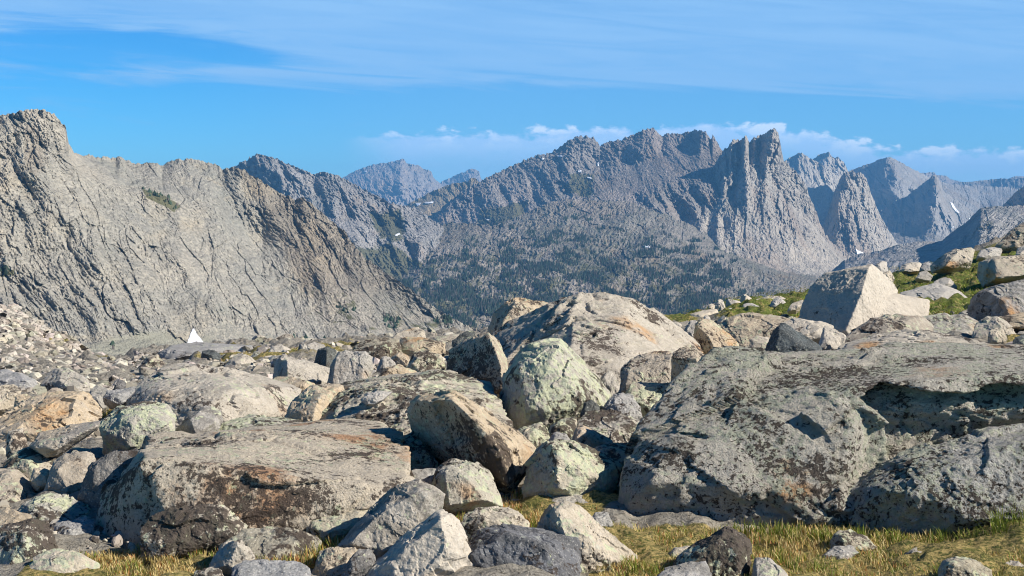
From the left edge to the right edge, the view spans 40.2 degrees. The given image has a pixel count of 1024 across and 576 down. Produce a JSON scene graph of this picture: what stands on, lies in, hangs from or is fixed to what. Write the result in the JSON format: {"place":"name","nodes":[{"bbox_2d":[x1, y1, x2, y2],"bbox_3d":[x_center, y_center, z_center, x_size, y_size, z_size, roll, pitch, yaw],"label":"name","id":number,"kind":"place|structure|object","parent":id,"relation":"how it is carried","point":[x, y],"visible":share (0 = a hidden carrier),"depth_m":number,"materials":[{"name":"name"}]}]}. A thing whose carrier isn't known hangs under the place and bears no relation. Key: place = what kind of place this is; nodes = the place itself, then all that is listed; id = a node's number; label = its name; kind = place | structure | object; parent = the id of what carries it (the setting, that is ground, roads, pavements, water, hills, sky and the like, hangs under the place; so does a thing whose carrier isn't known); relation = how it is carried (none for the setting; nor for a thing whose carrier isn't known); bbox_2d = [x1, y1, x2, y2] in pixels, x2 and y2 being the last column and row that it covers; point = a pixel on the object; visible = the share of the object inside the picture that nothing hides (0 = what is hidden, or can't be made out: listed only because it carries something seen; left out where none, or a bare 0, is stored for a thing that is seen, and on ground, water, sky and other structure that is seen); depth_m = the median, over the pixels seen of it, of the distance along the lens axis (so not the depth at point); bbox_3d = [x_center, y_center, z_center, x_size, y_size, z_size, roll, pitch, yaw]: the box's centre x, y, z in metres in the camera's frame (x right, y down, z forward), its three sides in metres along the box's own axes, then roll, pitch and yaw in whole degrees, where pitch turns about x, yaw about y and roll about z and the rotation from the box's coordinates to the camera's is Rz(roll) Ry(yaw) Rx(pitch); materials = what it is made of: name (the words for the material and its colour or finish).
{"place":"outdoors","nodes":[
{"label":"outdoors","id":0,"kind":"place"},
{"bbox_2d":[79,534,343,575],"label":"grass","id":1,"kind":"structure","parent":0,"point":[130,566],"depth_m":8.58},
{"bbox_2d":[0,109,480,355],"bbox_3d":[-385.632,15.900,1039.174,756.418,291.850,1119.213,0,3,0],"label":"mountain","id":2,"kind":"structure","parent":0,"point":[97,254],"depth_m":994.55,"materials":[{"name":"stone"}]},
{"bbox_2d":[0,187,452,349],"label":"scrub pines","id":3,"kind":"object","parent":2,"relation":"on","point":[446,319],"visible":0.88,"depth_m":1111.19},
{"bbox_2d":[234,153,444,280],"bbox_3d":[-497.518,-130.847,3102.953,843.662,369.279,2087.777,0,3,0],"label":"mountain ridge","id":4,"kind":"structure","parent":0,"point":[371,225],"depth_m":3161.51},
{"bbox_2d":[343,159,445,205],"bbox_3d":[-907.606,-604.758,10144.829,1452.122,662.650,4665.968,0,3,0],"label":"mountain","id":5,"kind":"structure","parent":0,"point":[402,182],"depth_m":9457.14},
{"bbox_2d":[406,178,478,217],"bbox_3d":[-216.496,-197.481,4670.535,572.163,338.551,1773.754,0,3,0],"label":"saddle ridge","id":6,"kind":"structure","parent":0,"point":[441,197],"depth_m":4591.78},
{"bbox_2d":[440,169,481,184],"bbox_3d":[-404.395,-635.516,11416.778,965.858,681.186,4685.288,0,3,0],"label":"mountain","id":7,"kind":"structure","parent":0,"point":[466,176],"depth_m":11321.80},
{"bbox_2d":[0,234,1023,575],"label":"ground","id":8,"kind":"structure","parent":0,"point":[670,522],"depth_m":9.64,"materials":[{"name":"plant"}]},
{"bbox_2d":[0,384,21,415],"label":"boulder","id":9,"kind":"object","parent":8,"relation":"on","point":[9,393],"visible":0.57,"depth_m":15.33,"materials":[{"name":"stone"}]},
{"bbox_2d":[0,507,31,524],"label":"boulder","id":10,"kind":"object","parent":8,"relation":"on","point":[8,515],"visible":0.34,"depth_m":9.29,"materials":[{"name":"beige stone"}]},
{"bbox_2d":[0,468,36,502],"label":"boulder","id":11,"kind":"object","parent":8,"relation":"on","point":[15,485],"visible":0.52,"depth_m":10.68,"materials":[{"name":"beige stone"}]},
{"bbox_2d":[0,369,37,388],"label":"boulder","id":12,"kind":"object","parent":8,"relation":"on","point":[8,377],"visible":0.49,"depth_m":19.85,"materials":[{"name":"grey stone"}]},
{"bbox_2d":[0,518,57,564],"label":"boulder","id":13,"kind":"object","parent":8,"relation":"on","point":[24,540],"visible":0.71,"depth_m":8.61,"materials":[{"name":"black stone"}]},
{"bbox_2d":[2,447,55,481],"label":"boulder","id":14,"kind":"object","parent":8,"relation":"on","point":[25,461],"visible":0.35,"depth_m":11.14,"materials":[{"name":"stone"}]},
{"bbox_2d":[6,428,27,458],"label":"boulder","id":15,"kind":"object","parent":14,"relation":"on","point":[16,440],"visible":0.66,"depth_m":11.61,"materials":[{"name":"stone"}]},
{"bbox_2d":[29,421,99,457],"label":"boulder","id":16,"kind":"object","parent":14,"relation":"on","point":[59,441],"visible":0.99,"depth_m":11.18,"materials":[{"name":"grey stone"}]},
{"bbox_2d":[30,467,49,491],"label":"boulder","id":17,"kind":"object","parent":8,"relation":"on","point":[39,476],"visible":0.79,"depth_m":10.68,"materials":[{"name":"stone"}]},
{"bbox_2d":[0,391,102,441],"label":"boulder","id":18,"kind":"object","parent":8,"relation":"on","point":[33,416],"visible":0.52,"depth_m":13.67,"materials":[{"name":"beige stone"}]},
{"bbox_2d":[18,492,90,522],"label":"boulder","id":19,"kind":"object","parent":8,"relation":"on","point":[50,507],"visible":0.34,"depth_m":9.90,"materials":[{"name":"stone"}]},
{"bbox_2d":[29,548,99,572],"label":"boulder","id":20,"kind":"object","parent":8,"relation":"on","point":[59,560],"visible":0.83,"depth_m":8.30,"materials":[{"name":"stone"}]},
{"bbox_2d":[40,368,90,391],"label":"boulder","id":21,"kind":"object","parent":8,"relation":"on","point":[61,378],"visible":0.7,"depth_m":19.34,"materials":[{"name":"grey stone"}]},
{"bbox_2d":[44,450,95,494],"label":"boulder","id":22,"kind":"object","parent":8,"relation":"on","point":[67,472],"visible":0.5,"depth_m":10.51,"materials":[{"name":"beige stone"}]},
{"bbox_2d":[52,517,95,534],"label":"boulder","id":23,"kind":"object","parent":8,"relation":"on","point":[79,525],"visible":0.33,"depth_m":9.40,"materials":[{"name":"grey stone"}]},
{"bbox_2d":[77,448,138,507],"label":"boulder","id":24,"kind":"object","parent":8,"relation":"on","point":[101,471],"visible":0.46,"depth_m":10.10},
{"bbox_2d":[103,386,134,409],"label":"boulder","id":25,"kind":"object","parent":8,"relation":"on","point":[112,399],"visible":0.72,"depth_m":14.53,"materials":[{"name":"grey stone"}]},
{"bbox_2d":[99,400,176,455],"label":"boulder","id":26,"kind":"object","parent":8,"relation":"on","point":[127,428],"visible":0.56,"depth_m":11.90,"materials":[{"name":"stone"}]},
{"bbox_2d":[139,504,247,564],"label":"boulder","id":27,"kind":"object","parent":8,"relation":"on","point":[184,530],"visible":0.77,"depth_m":8.78,"materials":[{"name":"black stone"}]},
{"bbox_2d":[159,342,252,359],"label":"boulder","id":28,"kind":"object","parent":8,"relation":"on","point":[183,351],"visible":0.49,"depth_m":37.09,"materials":[{"name":"grey stone"}]},
{"bbox_2d":[125,363,301,430],"bbox_3d":[-3.177,1.305,15.010,1.924,0.929,2.721,-1,3,-16],"label":"boulder","id":29,"kind":"object","parent":8,"relation":"on","point":[183,391],"visible":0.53,"depth_m":14.33,"materials":[{"name":"stone"}]},
{"bbox_2d":[209,539,254,574],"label":"boulder","id":30,"kind":"object","parent":8,"relation":"on","point":[228,556],"visible":0.7,"depth_m":8.30,"materials":[{"name":"stone"}]},
{"bbox_2d":[96,418,414,555],"bbox_3d":[-1.992,1.671,10.975,2.292,1.242,3.788,-1,3,-11],"label":"boulder","id":31,"kind":"object","parent":8,"relation":"on","point":[302,476],"visible":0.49,"depth_m":9.39,"materials":[{"name":"stone"}]},
{"bbox_2d":[176,405,222,433],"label":"boulder","id":32,"kind":"object","parent":31,"relation":"on","point":[205,418],"visible":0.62,"depth_m":12.22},
{"bbox_2d":[219,414,300,430],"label":"boulder","id":33,"kind":"object","parent":8,"relation":"on","point":[250,420],"visible":0.25,"depth_m":12.47,"materials":[{"name":"stone"}]},
{"bbox_2d":[231,559,310,575],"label":"boulder","id":34,"kind":"object","parent":8,"relation":"on","point":[261,567],"visible":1,"depth_m":8.13,"materials":[{"name":"grey stone"}]},
{"bbox_2d":[226,526,321,560],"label":"boulder","id":35,"kind":"object","parent":8,"relation":"on","point":[271,541],"visible":0.47,"depth_m":8.74,"materials":[{"name":"stone"}]},
{"bbox_2d":[273,354,329,384],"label":"boulder","id":36,"kind":"object","parent":8,"relation":"on","point":[302,369],"visible":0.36,"depth_m":17.62,"materials":[{"name":"stone"}]},
{"bbox_2d":[0,345,619,552],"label":"rubble","id":37,"kind":"object","parent":8,"relation":"on","point":[117,538],"visible":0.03,"depth_m":19.43,"materials":[{"name":"stone"}]},
{"bbox_2d":[284,383,343,421],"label":"boulder","id":38,"kind":"object","parent":8,"relation":"on","point":[311,402],"visible":0.52,"depth_m":13.00,"materials":[{"name":"beige stone"}]},
{"bbox_2d":[314,346,336,367],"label":"boulder","id":39,"kind":"object","parent":8,"relation":"on","point":[326,356],"visible":0.48,"depth_m":19.78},
{"bbox_2d":[312,547,357,575],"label":"boulder","id":40,"kind":"object","parent":8,"relation":"on","point":[331,561],"visible":0.7,"depth_m":8.39,"materials":[{"name":"beige stone"}]},
{"bbox_2d":[306,509,368,541],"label":"boulder","id":41,"kind":"object","parent":8,"relation":"on","point":[340,525],"visible":0.47,"depth_m":9.13,"materials":[{"name":"stone"}]},
{"bbox_2d":[327,350,372,383],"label":"boulder","id":42,"kind":"object","parent":8,"relation":"on","point":[345,365],"visible":0.59,"depth_m":16.79,"materials":[{"name":"grey stone"}]},
{"bbox_2d":[341,549,375,575],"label":"boulder","id":43,"kind":"object","parent":8,"relation":"on","point":[360,562],"visible":1,"depth_m":8.14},
{"bbox_2d":[353,337,402,358],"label":"boulder","id":44,"kind":"object","parent":8,"relation":"on","point":[378,348],"visible":0.48,"depth_m":25.05,"materials":[{"name":"stone"}]},
{"bbox_2d":[337,479,444,558],"bbox_3d":[-0.759,1.547,8.891,0.678,0.665,0.672,0,3,0],"label":"boulder","id":45,"kind":"object","parent":8,"relation":"on","point":[386,522],"visible":0.58,"depth_m":8.65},
{"bbox_2d":[320,369,512,434],"bbox_3d":[-1.089,1.374,13.592,2.204,1.018,3.685,0,3,0],"label":"boulder","id":46,"kind":"object","parent":8,"relation":"on","point":[392,408],"visible":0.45,"depth_m":13.02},
{"bbox_2d":[366,509,472,575],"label":"boulder","id":47,"kind":"object","parent":8,"relation":"on","point":[435,543],"visible":0.94,"depth_m":8.09,"materials":[{"name":"stone"}]},
{"bbox_2d":[402,432,439,470],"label":"boulder","id":48,"kind":"object","parent":8,"relation":"on","point":[422,457],"visible":0.34,"depth_m":11.12,"materials":[{"name":"stone"}]},
{"bbox_2d":[399,337,445,356],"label":"boulder","id":49,"kind":"object","parent":8,"relation":"on","point":[410,346],"visible":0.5,"depth_m":25.47,"materials":[{"name":"beige stone"}]},
{"bbox_2d":[406,350,445,371],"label":"boulder","id":50,"kind":"object","parent":8,"relation":"on","point":[422,361],"visible":0.54,"depth_m":20.37,"materials":[{"name":"stone"}]},
{"bbox_2d":[431,458,502,514],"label":"boulder","id":51,"kind":"object","parent":8,"relation":"on","point":[466,486],"visible":0.6,"depth_m":9.93,"materials":[{"name":"stone"}]},
{"bbox_2d":[407,389,535,494],"bbox_3d":[-0.311,1.258,10.997,1.065,0.932,1.187,0,3,0],"label":"boulder","id":52,"kind":"object","parent":8,"relation":"on","point":[445,425],"visible":0.81,"depth_m":10.79,"materials":[{"name":"beige stone"}]},
{"bbox_2d":[446,332,507,398],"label":"boulder","id":53,"kind":"object","parent":8,"relation":"on","point":[482,356],"visible":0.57,"depth_m":16.18,"materials":[{"name":"beige stone"}]},
{"bbox_2d":[461,506,529,541],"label":"boulder","id":54,"kind":"object","parent":8,"relation":"on","point":[474,521],"visible":0.4,"depth_m":9.03,"materials":[{"name":"beige stone"}]},
{"bbox_2d":[0,303,1013,387],"label":"rubble","id":55,"kind":"object","parent":8,"relation":"on","point":[33,330],"visible":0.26,"depth_m":47.69,"materials":[{"name":"stone"}]},
{"bbox_2d":[487,297,547,333],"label":"boulder","id":56,"kind":"object","parent":8,"relation":"on","point":[508,310],"visible":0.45,"depth_m":24.04,"materials":[{"name":"beige stone"}]},
{"bbox_2d":[468,523,581,575],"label":"boulder","id":57,"kind":"object","parent":8,"relation":"on","point":[555,553],"visible":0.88,"depth_m":8.18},
{"bbox_2d":[518,422,549,447],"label":"boulder","id":58,"kind":"object","parent":8,"relation":"on","point":[536,435],"visible":0.45,"depth_m":12.08,"materials":[{"name":"stone"}]},
{"bbox_2d":[499,338,611,431],"bbox_3d":[0.429,1.125,14.112,1.180,1.238,1.634,0,3,0],"label":"boulder","id":59,"kind":"object","parent":8,"relation":"on","point":[548,382],"visible":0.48,"depth_m":13.53,"materials":[{"name":"stone"}]},
{"bbox_2d":[502,474,620,523],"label":"grass","id":60,"kind":"structure","parent":8,"relation":"on","point":[514,495],"depth_m":10.17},
{"bbox_2d":[549,417,576,437],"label":"boulder","id":61,"kind":"object","parent":8,"relation":"on","point":[567,426],"visible":0.47,"depth_m":12.65,"materials":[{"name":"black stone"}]},
{"bbox_2d":[521,438,622,498],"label":"boulder","id":62,"kind":"object","parent":8,"relation":"on","point":[559,467],"visible":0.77,"depth_m":10.32,"materials":[{"name":"stone"}]},
{"bbox_2d":[537,500,637,572],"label":"boulder","id":63,"kind":"object","parent":8,"relation":"on","point":[600,545],"visible":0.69,"depth_m":8.51,"materials":[{"name":"stone"}]},
{"bbox_2d":[572,425,612,447],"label":"boulder","id":64,"kind":"object","parent":8,"relation":"on","point":[585,435],"visible":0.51,"depth_m":11.47,"materials":[{"name":"stone"}]},
{"bbox_2d":[491,292,702,383],"bbox_3d":[1.108,1.028,18.665,3.058,1.900,4.198,0,3,0],"label":"boulder","id":65,"kind":"object","parent":8,"relation":"on","point":[600,334],"visible":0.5,"depth_m":18.37,"materials":[{"name":"stone"}]},
{"bbox_2d":[569,409,639,442],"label":"boulder","id":66,"kind":"object","parent":8,"relation":"on","point":[614,426],"visible":0.31,"depth_m":12.72,"materials":[{"name":"grey stone"}]},
{"bbox_2d":[595,443,626,472],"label":"boulder","id":67,"kind":"object","parent":8,"relation":"on","point":[615,451],"visible":0.33,"depth_m":11.18,"materials":[{"name":"stone"}]},
{"bbox_2d":[602,393,641,420],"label":"boulder","id":68,"kind":"object","parent":8,"relation":"on","point":[626,404],"visible":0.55,"depth_m":13.45,"materials":[{"name":"grey stone"}]},
{"bbox_2d":[620,351,671,392],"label":"boulder","id":69,"kind":"object","parent":8,"relation":"on","point":[653,367],"visible":0.59,"depth_m":15.31,"materials":[{"name":"beige stone"}]},
{"bbox_2d":[625,382,669,417],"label":"boulder","id":70,"kind":"object","parent":8,"relation":"on","point":[647,396],"visible":0.29,"depth_m":14.14,"materials":[{"name":"stone"}]},
{"bbox_2d":[657,561,711,575],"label":"boulder","id":71,"kind":"object","parent":8,"relation":"on","point":[692,568],"visible":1,"depth_m":7.88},
{"bbox_2d":[671,347,704,380],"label":"boulder","id":72,"kind":"object","parent":8,"relation":"on","point":[681,357],"visible":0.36,"depth_m":14.20,"materials":[{"name":"beige stone"}]},
{"bbox_2d":[672,526,751,575],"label":"boulder","id":73,"kind":"object","parent":8,"relation":"on","point":[725,551],"visible":0.89,"depth_m":8.21,"materials":[{"name":"black stone"}]},
{"bbox_2d":[693,318,738,353],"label":"boulder","id":74,"kind":"object","parent":8,"relation":"on","point":[708,335],"visible":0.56,"depth_m":19.85,"materials":[{"name":"beige stone"}]},
{"bbox_2d":[718,312,789,346],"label":"boulder","id":75,"kind":"object","parent":8,"relation":"on","point":[741,329],"visible":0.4,"depth_m":23.16,"materials":[{"name":"beige stone"}]},
{"bbox_2d":[751,557,787,575],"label":"boulder","id":76,"kind":"object","parent":8,"relation":"on","point":[764,566],"visible":1,"depth_m":8.12,"materials":[{"name":"stone"}]},
{"bbox_2d":[765,323,821,352],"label":"boulder","id":77,"kind":"object","parent":8,"relation":"on","point":[784,338],"visible":0.59,"depth_m":17.40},
{"bbox_2d":[781,317,833,343],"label":"boulder","id":78,"kind":"object","parent":8,"relation":"on","point":[811,329],"visible":0.41,"depth_m":22.97,"materials":[{"name":"stone"}]},
{"bbox_2d":[596,517,1023,575],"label":"grass","id":79,"kind":"structure","parent":8,"relation":"on","point":[634,566],"depth_m":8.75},
{"bbox_2d":[618,342,1023,530],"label":"boulder","id":80,"kind":"object","parent":8,"relation":"on","point":[739,434],"visible":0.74,"depth_m":10.29,"materials":[{"name":"stone"}]},
{"bbox_2d":[673,260,988,320],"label":"meadow turf","id":81,"kind":"structure","parent":8,"relation":"on","point":[960,288],"depth_m":44.56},
{"bbox_2d":[819,325,845,349],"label":"boulder","id":82,"kind":"object","parent":8,"relation":"on","point":[832,338],"visible":0.73,"depth_m":18.78,"materials":[{"name":"stone"}]},
{"bbox_2d":[822,545,858,559],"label":"boulder","id":83,"kind":"object","parent":8,"relation":"on","point":[841,552],"visible":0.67,"depth_m":8.80,"materials":[{"name":"grey stone"}]},
{"bbox_2d":[830,529,876,550],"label":"boulder","id":84,"kind":"object","parent":8,"relation":"on","point":[849,537],"visible":0.52,"depth_m":9.02,"materials":[{"name":"stone"}]},
{"bbox_2d":[798,264,929,335],"bbox_3d":[6.826,0.451,27.158,2.962,1.865,1.969,-2,4,-33],"label":"boulder","id":85,"kind":"object","parent":8,"relation":"on","point":[845,301],"visible":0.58,"depth_m":26.50,"materials":[{"name":"stone"}]},
{"bbox_2d":[845,313,933,342],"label":"boulder","id":86,"kind":"object","parent":8,"relation":"on","point":[886,323],"visible":0.34,"depth_m":20.09,"materials":[{"name":"beige stone"}]},
{"bbox_2d":[837,329,988,349],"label":"boulder","id":87,"kind":"object","parent":8,"relation":"on","point":[911,336],"visible":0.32,"depth_m":17.37,"materials":[{"name":"stone"}]},
{"bbox_2d":[900,283,967,300],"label":"boulder","id":88,"kind":"object","parent":8,"relation":"on","point":[934,291],"visible":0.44,"depth_m":37.61,"materials":[{"name":"stone"}]},
{"bbox_2d":[848,423,1023,534],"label":"boulder","id":89,"kind":"object","parent":8,"relation":"on","point":[961,482],"visible":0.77,"depth_m":9.45,"materials":[{"name":"stone"}]},
{"bbox_2d":[922,313,977,334],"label":"boulder","id":90,"kind":"object","parent":8,"relation":"on","point":[946,323],"visible":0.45,"depth_m":23.45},
{"bbox_2d":[930,247,974,274],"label":"boulder","id":91,"kind":"object","parent":8,"relation":"on","point":[955,260],"visible":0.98,"depth_m":52.63,"materials":[{"name":"stone"}]},
{"bbox_2d":[937,556,992,575],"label":"boulder","id":92,"kind":"object","parent":8,"relation":"on","point":[958,566],"visible":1,"depth_m":8.01,"materials":[{"name":"stone"}]},
{"bbox_2d":[972,316,1015,339],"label":"boulder","id":93,"kind":"object","parent":8,"relation":"on","point":[983,327],"visible":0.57,"depth_m":22.34,"materials":[{"name":"stone"}]},
{"bbox_2d":[967,279,1023,320],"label":"boulder","id":94,"kind":"object","parent":8,"relation":"on","point":[1002,299],"visible":0.75,"depth_m":26.23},
{"bbox_2d":[977,255,1023,287],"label":"boulder","id":95,"kind":"object","parent":8,"relation":"on","point":[994,271],"visible":0.78,"depth_m":42.66,"materials":[{"name":"stone"}]},
{"bbox_2d":[995,222,1023,253],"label":"boulder","id":96,"kind":"object","parent":8,"relation":"on","point":[1011,240],"visible":0.68,"depth_m":60.50,"materials":[{"name":"beige stone"}]},
{"bbox_2d":[0,0,1023,182],"label":"sky","id":97,"kind":"structure","parent":0,"point":[446,88],"materials":[{"name":"blue"}]},
{"bbox_2d":[430,127,722,225],"bbox_3d":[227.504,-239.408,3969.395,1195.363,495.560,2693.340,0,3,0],"label":"massif mountain","id":98,"kind":"structure","parent":0,"point":[673,171],"depth_m":4031.62,"materials":[{"name":"stone"}]},
{"bbox_2d":[401,198,820,328],"bbox_3d":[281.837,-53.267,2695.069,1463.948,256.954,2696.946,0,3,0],"label":"mountain","id":99,"kind":"structure","parent":0,"point":[769,279],"depth_m":2717.00,"materials":[{"name":"stone"}]},
{"bbox_2d":[400,203,765,327],"bbox_3d":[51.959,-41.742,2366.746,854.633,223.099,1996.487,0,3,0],"label":"forest","id":100,"kind":"object","parent":99,"relation":"on","point":[697,300],"visible":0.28,"depth_m":2428.77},
{"bbox_2d":[686,128,848,275],"bbox_3d":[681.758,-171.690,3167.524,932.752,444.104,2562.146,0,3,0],"label":"mountain peak","id":101,"kind":"structure","parent":0,"point":[763,212],"depth_m":3386.15,"materials":[{"name":"stone"}]},
{"bbox_2d":[785,153,839,191],"bbox_3d":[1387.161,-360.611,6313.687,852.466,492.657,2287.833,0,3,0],"label":"pale peak","id":102,"kind":"structure","parent":0,"point":[811,173],"depth_m":6055.81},
{"bbox_2d":[807,185,833,226],"bbox_3d":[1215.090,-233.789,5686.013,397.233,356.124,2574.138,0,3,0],"label":"distant mountain","id":103,"kind":"structure","parent":0,"point":[821,196],"depth_m":5270.49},
{"bbox_2d":[812,152,847,177],"bbox_3d":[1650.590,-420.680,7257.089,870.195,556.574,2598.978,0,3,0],"label":"pale peak","id":104,"kind":"structure","parent":0,"point":[836,165],"depth_m":6931.05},
{"bbox_2d":[822,170,897,257],"bbox_3d":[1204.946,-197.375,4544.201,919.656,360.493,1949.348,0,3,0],"label":"spire mountain","id":105,"kind":"structure","parent":0,"point":[853,221],"depth_m":4247.85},
{"bbox_2d":[879,175,974,243],"bbox_3d":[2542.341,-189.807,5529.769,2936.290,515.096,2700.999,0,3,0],"label":"horn mountain","id":106,"kind":"structure","parent":0,"point":[925,211],"depth_m":5230.65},
{"bbox_2d":[832,205,1023,272],"bbox_3d":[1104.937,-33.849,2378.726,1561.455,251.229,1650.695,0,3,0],"label":"shoulder mountain","id":107,"kind":"structure","parent":0,"point":[983,225],"depth_m":2388.82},
{"bbox_2d":[851,157,1019,212],"bbox_3d":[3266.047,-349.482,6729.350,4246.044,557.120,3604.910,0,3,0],"label":"pyramid mountain","id":108,"kind":"structure","parent":0,"point":[890,180],"depth_m":6534.93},
{"bbox_2d":[953,178,1023,188],"bbox_3d":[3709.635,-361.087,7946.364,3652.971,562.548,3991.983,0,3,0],"label":"plateau mountain","id":109,"kind":"structure","parent":0,"point":[1018,183],"depth_m":7887.99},
{"bbox_2d":[974,498,1023,534],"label":"grass","id":110,"kind":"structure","parent":0,"point":[994,525],"depth_m":9.12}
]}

